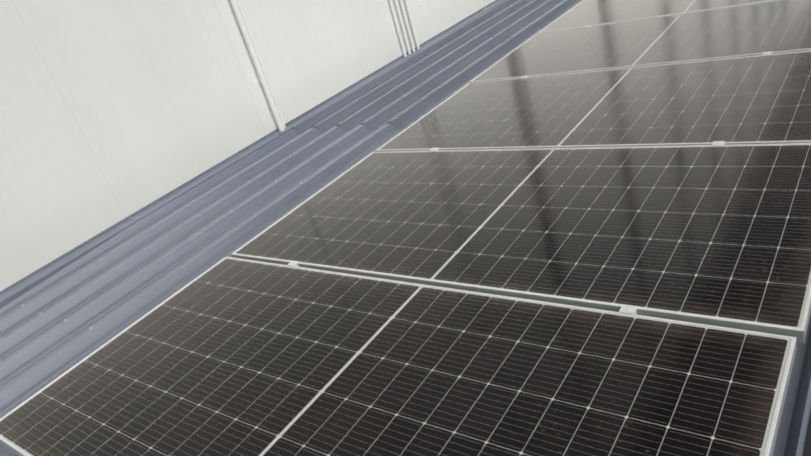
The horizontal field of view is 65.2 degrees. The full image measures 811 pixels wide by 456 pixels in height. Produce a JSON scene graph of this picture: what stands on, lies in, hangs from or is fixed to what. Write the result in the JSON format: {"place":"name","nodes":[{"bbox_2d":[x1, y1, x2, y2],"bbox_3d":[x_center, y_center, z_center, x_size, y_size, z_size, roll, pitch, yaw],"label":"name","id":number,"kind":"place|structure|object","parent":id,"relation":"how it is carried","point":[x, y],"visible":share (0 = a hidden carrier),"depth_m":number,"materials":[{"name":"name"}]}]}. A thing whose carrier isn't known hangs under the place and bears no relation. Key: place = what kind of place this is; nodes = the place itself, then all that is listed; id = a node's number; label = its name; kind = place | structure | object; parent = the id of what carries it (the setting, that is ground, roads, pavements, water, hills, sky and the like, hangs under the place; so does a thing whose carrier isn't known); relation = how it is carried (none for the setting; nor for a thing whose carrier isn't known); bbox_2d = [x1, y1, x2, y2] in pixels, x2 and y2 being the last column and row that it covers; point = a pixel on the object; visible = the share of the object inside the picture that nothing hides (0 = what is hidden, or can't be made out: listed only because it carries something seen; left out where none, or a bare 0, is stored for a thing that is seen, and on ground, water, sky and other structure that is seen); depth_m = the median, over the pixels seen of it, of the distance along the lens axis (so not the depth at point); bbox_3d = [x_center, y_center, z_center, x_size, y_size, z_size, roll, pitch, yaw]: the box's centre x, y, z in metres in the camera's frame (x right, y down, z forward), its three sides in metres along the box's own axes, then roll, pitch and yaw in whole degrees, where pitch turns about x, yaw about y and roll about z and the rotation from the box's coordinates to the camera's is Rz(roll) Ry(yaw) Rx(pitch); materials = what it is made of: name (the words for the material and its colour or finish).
{"place":"outdoors","nodes":[
{"label":"outdoors","id":0,"kind":"place"},
{"bbox_2d":[0,0,494,290],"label":"wall","id":1,"kind":"structure","parent":0,"point":[112,112],"depth_m":3.83,"materials":[{"name":"white paint"}]},
{"bbox_2d":[229,0,285,130],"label":"conduit pipe","id":2,"kind":"object","parent":1,"relation":"attached to","point":[255,58],"depth_m":4.47,"materials":[{"name":"white plastic"}]},
{"bbox_2d":[388,0,418,56],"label":"wall pipes","id":3,"kind":"object","parent":1,"relation":"attached to","point":[402,26],"depth_m":5.79,"materials":[{"name":"white plastic"}]},
{"bbox_3d":[11.654,-3.087,8.791,16.300,6.052,43.000,4,33,38],"label":"warehouse building","id":4,"kind":"object","parent":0,"visible":0},
{"bbox_2d":[0,123,810,455],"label":"roof sheet","id":5,"kind":"object","parent":4,"relation":"on","point":[106,291],"visible":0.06,"depth_m":3.21,"materials":[{"name":"blue paint"}]},
{"bbox_2d":[0,257,796,455],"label":"solar panel","id":6,"kind":"object","parent":5,"relation":"on","point":[228,356],"visible":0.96,"depth_m":1.70,"materials":[{"name":"black glass"}]},
{"bbox_2d":[231,143,810,343],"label":"solar panel","id":7,"kind":"object","parent":5,"relation":"on","point":[719,235],"visible":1,"depth_m":2.16,"materials":[{"name":"black glass"}]},
{"bbox_2d":[376,50,810,151],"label":"solar panel","id":8,"kind":"object","parent":5,"relation":"on","point":[761,99],"visible":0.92,"depth_m":2.98,"materials":[{"name":"black glass"}]},
{"bbox_2d":[619,51,771,314],"bbox_3d":[3.225,-2.140,4.858,0.100,0.098,11.867,4,33,38],"label":"clamp","id":9,"kind":"object","parent":5,"relation":"on","point":[629,309],"visible":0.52,"depth_m":1.68,"materials":[{"name":"metal"}]},
{"bbox_2d":[292,0,582,132],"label":"roof sheet","id":10,"kind":"object","parent":4,"relation":"on","point":[439,71],"visible":0.15,"depth_m":5.15,"materials":[{"name":"blue paint"}]},
{"bbox_2d":[0,0,505,308],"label":"apron flashing","id":11,"kind":"object","parent":10,"relation":"on","point":[16,290],"depth_m":4.02,"materials":[{"name":"blue paint"}]},
{"bbox_2d":[287,25,589,266],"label":"clamps","id":12,"kind":"object","parent":10,"relation":"on","point":[293,263],"visible":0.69,"depth_m":2.48,"materials":[{"name":"metal"}]},
{"bbox_2d":[470,0,810,82],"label":"solar panel","id":13,"kind":"object","parent":10,"relation":"on","point":[774,27],"visible":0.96,"depth_m":3.77,"materials":[{"name":"black glass"}]},
{"bbox_2d":[538,0,773,33],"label":"solar panel","id":14,"kind":"object","parent":10,"relation":"on","point":[583,13],"visible":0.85,"depth_m":4.65,"materials":[{"name":"black glass"}]},
{"bbox_2d":[803,415,810,455],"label":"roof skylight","id":15,"kind":"object","parent":4,"relation":"on","point":[807,450],"depth_m":1.29,"materials":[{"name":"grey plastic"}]},
{"bbox_3d":[12.935,-5.574,5.849,10.875,0.039,43.000,4,33,38],"label":"roof sheet","id":16,"kind":"object","parent":4,"relation":"on","visible":0},
{"bbox_2d":[21,2,530,329],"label":"roof screws","id":17,"kind":"object","parent":16,"relation":"on","point":[65,320],"visible":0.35,"depth_m":3.71,"materials":[{"name":"metal"}]}
]}

